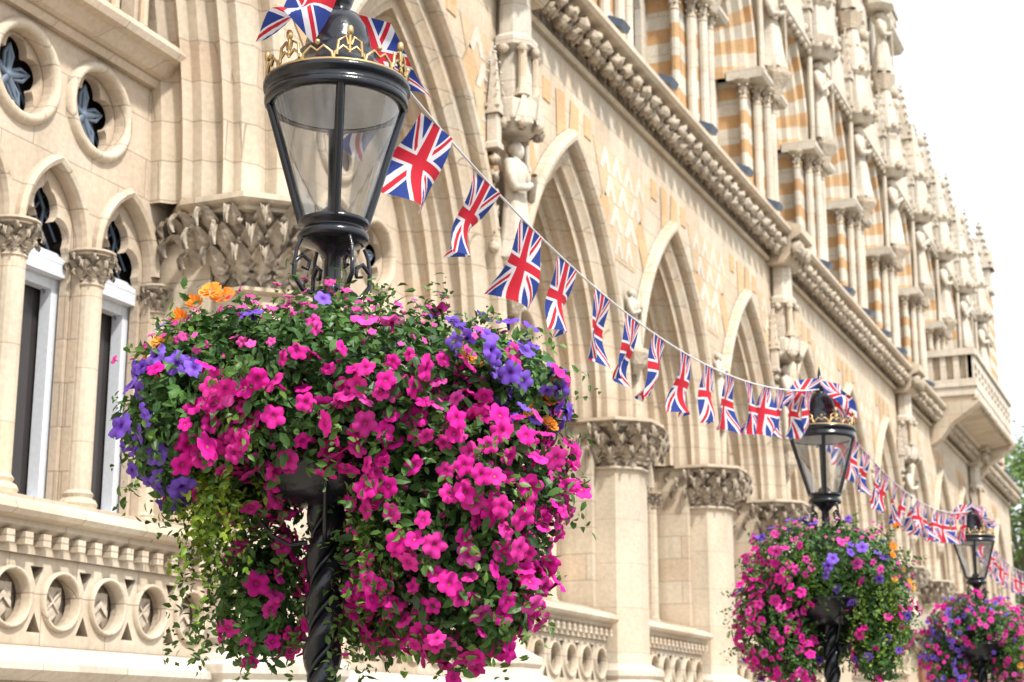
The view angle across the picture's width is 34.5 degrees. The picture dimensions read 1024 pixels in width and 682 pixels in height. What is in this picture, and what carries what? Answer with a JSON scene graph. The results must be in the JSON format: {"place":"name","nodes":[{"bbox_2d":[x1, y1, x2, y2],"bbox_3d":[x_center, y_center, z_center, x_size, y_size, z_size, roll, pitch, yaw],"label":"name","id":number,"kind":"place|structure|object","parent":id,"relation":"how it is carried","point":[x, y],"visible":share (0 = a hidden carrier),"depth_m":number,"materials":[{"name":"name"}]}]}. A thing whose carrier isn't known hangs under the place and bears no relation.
{"place":"outdoors","nodes":[
{"label":"outdoors","id":0,"kind":"place"},
{"bbox_2d":[0,0,1023,681],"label":"gothic town hall","id":1,"kind":"structure","parent":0,"point":[754,190],"depth_m":18.76,"materials":[{"name":"stone"}]},
{"bbox_2d":[0,0,736,620],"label":"windows and tracery","id":2,"kind":"structure","parent":1,"relation":"in","point":[80,265],"depth_m":11.24,"materials":[{"name":"stone"}]},
{"bbox_2d":[891,0,1023,614],"label":"sky","id":3,"kind":"structure","parent":0,"point":[959,70],"materials":[{"name":"white"}]},
{"bbox_2d":[1004,411,1023,606],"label":"street tree","id":4,"kind":"object","parent":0,"point":[1013,506],"visible":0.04,"depth_m":78.40,"materials":[{"name":"green plant"}]},
{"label":"pavement","id":5,"kind":"structure","parent":0,"visible":0},
{"bbox_2d":[235,0,410,681],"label":"street lamp","id":6,"kind":"object","parent":5,"relation":"on","point":[336,80],"visible":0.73,"depth_m":5.84,"materials":[{"name":"black metal"}]},
{"bbox_2d":[108,258,601,681],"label":"flower basket","id":7,"kind":"object","parent":6,"relation":"attached to","point":[471,422],"visible":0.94,"depth_m":5.40,"materials":[{"name":"multicoloured plant"}]},
{"bbox_2d":[256,0,818,439],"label":"union jack bunting","id":8,"kind":"object","parent":6,"relation":"hanging from","point":[420,154],"visible":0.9,"depth_m":7.65,"materials":[{"name":"fabric"}]},
{"bbox_2d":[788,367,867,681],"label":"street lamp","id":9,"kind":"object","parent":5,"relation":"on","point":[827,425],"visible":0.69,"depth_m":12.90,"materials":[{"name":"black metal"}]},
{"bbox_2d":[716,504,928,681],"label":"flower basket","id":10,"kind":"object","parent":9,"relation":"attached to","point":[814,566],"visible":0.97,"depth_m":12.57,"materials":[{"name":"multicoloured plant"}]},
{"bbox_2d":[782,378,970,543],"bbox_3d":[4.077,1.563,16.796,0.528,0.783,8.879,-6,-15,22],"label":"union jack bunting","id":11,"kind":"object","parent":9,"relation":"hanging from","point":[936,528],"visible":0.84,"depth_m":15.42,"materials":[{"name":"fabric"}]},
{"bbox_2d":[953,496,1005,681],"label":"street lamp","id":12,"kind":"object","parent":5,"relation":"on","point":[977,532],"visible":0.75,"depth_m":20.56,"materials":[{"name":"black metal"}]},
{"bbox_2d":[911,587,1023,681],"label":"flower basket","id":13,"kind":"object","parent":12,"relation":"attached to","point":[967,625],"visible":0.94,"depth_m":20.28,"materials":[{"name":"multicoloured plant"}]},
{"bbox_2d":[950,503,1023,595],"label":"union jack bunting","id":14,"kind":"object","parent":12,"relation":"hanging from","point":[1001,575],"visible":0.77,"depth_m":22.83,"materials":[{"name":"fabric"}]},
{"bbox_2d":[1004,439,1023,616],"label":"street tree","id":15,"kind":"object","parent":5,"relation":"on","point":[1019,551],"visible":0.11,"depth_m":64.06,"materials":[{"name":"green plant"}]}
]}

